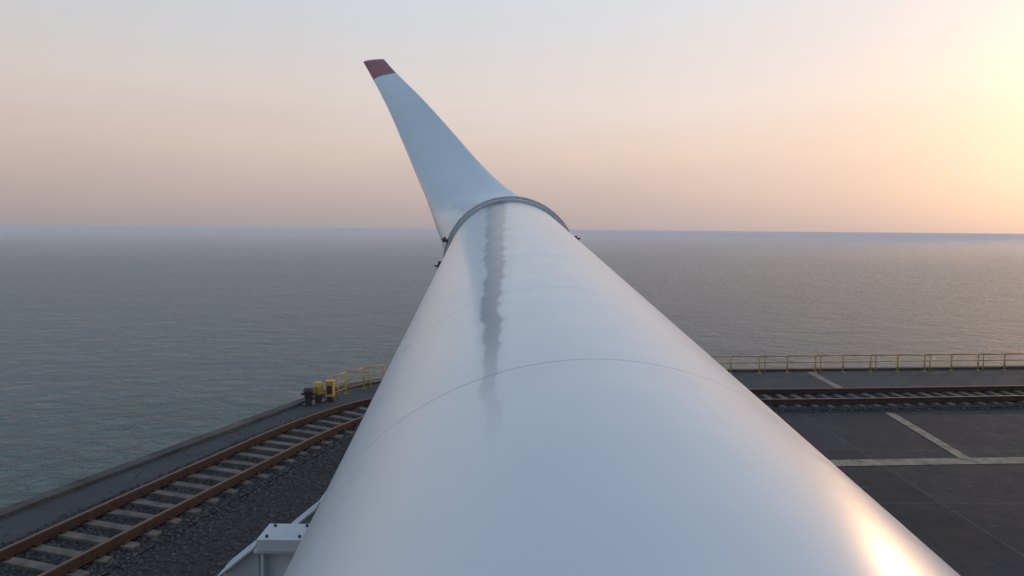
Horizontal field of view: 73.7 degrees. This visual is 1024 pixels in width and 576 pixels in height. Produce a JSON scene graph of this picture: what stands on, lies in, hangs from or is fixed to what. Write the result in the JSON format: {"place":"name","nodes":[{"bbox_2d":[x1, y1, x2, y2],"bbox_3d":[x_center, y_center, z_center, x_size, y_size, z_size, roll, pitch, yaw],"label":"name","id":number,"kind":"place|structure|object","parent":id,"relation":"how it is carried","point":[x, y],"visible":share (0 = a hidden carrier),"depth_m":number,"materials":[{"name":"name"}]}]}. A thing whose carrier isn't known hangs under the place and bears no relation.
{"place":"outdoors","nodes":[
{"label":"outdoors","id":0,"kind":"place"},
{"bbox_2d":[104,442,349,575],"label":"ballast ground","id":1,"kind":"structure","parent":0,"point":[190,548],"depth_m":15.88,"materials":[{"name":"grey gravel"}]},
{"bbox_2d":[218,493,324,575],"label":"blade transport frame","id":2,"kind":"object","parent":1,"relation":"on","point":[271,549],"visible":0.09,"depth_m":8.47,"materials":[{"name":"white paint"}]},
{"bbox_2d":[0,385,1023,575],"bbox_3d":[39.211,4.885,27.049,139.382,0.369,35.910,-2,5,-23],"label":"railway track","id":3,"kind":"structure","parent":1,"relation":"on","point":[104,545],"depth_m":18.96,"materials":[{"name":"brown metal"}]},
{"bbox_2d":[0,225,1023,507],"bbox_3d":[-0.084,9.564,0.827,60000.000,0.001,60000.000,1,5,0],"label":"sea","id":4,"kind":"structure","parent":0,"point":[120,345],"depth_m":81.33,"materials":[{"name":"liquid"}]},
{"bbox_2d":[0,369,1023,547],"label":"quay apron pavement","id":5,"kind":"structure","parent":0,"point":[13,527],"depth_m":26.32,"materials":[{"name":"concrete"}]},
{"bbox_2d":[301,387,315,406],"bbox_3d":[-8.038,4.273,26.974,0.560,0.700,0.553,1,5,0],"label":"mooring bollard","id":6,"kind":"object","parent":5,"relation":"on","point":[308,393],"visible":1,"depth_m":26.86,"materials":[{"name":"metal"}]},
{"bbox_2d":[312,381,325,402],"bbox_3d":[-7.787,4.183,27.468,0.560,0.800,0.553,1,5,0],"label":"mooring bollard","id":7,"kind":"object","parent":5,"relation":"on","point":[318,389],"visible":0.86,"depth_m":27.35,"materials":[{"name":"metal"}]},
{"bbox_2d":[325,380,335,400],"bbox_3d":[-7.336,4.141,27.564,0.360,0.835,0.340,1,5,0],"label":"power outlet box","id":8,"kind":"object","parent":5,"relation":"on","point":[330,389],"visible":1,"depth_m":27.43,"materials":[{"name":"yellow paint"}]},
{"bbox_2d":[330,364,384,398],"bbox_3d":[-6.621,3.968,29.183,0.548,0.952,3.282,3,6,31],"label":"yellow safety railing","id":9,"kind":"object","parent":5,"relation":"on","point":[363,376],"visible":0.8,"depth_m":29.34,"materials":[{"name":"metal"}]},
{"bbox_2d":[711,353,1023,373],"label":"quay guard fence","id":10,"kind":"object","parent":5,"relation":"on","point":[876,361],"visible":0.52,"depth_m":34.23,"materials":[{"name":"paint"}]},
{"bbox_2d":[807,372,1023,465],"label":"painted yard lines","id":11,"kind":"object","parent":5,"relation":"on","point":[962,458],"visible":0.67,"depth_m":21.07,"materials":[{"name":"paint"}]},
{"bbox_2d":[0,0,1023,233],"label":"sky","id":12,"kind":"structure","parent":0,"point":[887,116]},
{"bbox_2d":[323,383,1023,575],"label":"quay ground","id":13,"kind":"structure","parent":0,"point":[964,519],"depth_m":19.80,"materials":[{"name":"grey asphalt"}]},
{"bbox_2d":[0,390,1023,575],"bbox_3d":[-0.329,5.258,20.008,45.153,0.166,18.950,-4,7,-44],"label":"gravel","id":14,"kind":"structure","parent":13,"relation":"on","point":[93,569],"depth_m":17.25,"materials":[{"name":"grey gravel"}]},
{"bbox_2d":[0,365,1023,518],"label":"quay kerb","id":15,"kind":"structure","parent":13,"relation":"on","point":[20,506],"depth_m":21.55,"materials":[{"name":"concrete"}]},
{"bbox_3d":[0.659,5.893,-3.004,6.600,2.777,1.760,0,5,0],"label":"blade transport frame","id":16,"kind":"object","parent":13,"relation":"on","visible":0},
{"bbox_2d":[284,59,959,575],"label":"wind turbine blade","id":17,"kind":"object","parent":16,"relation":"on","point":[554,397],"visible":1,"depth_m":2.93,"materials":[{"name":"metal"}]}
]}

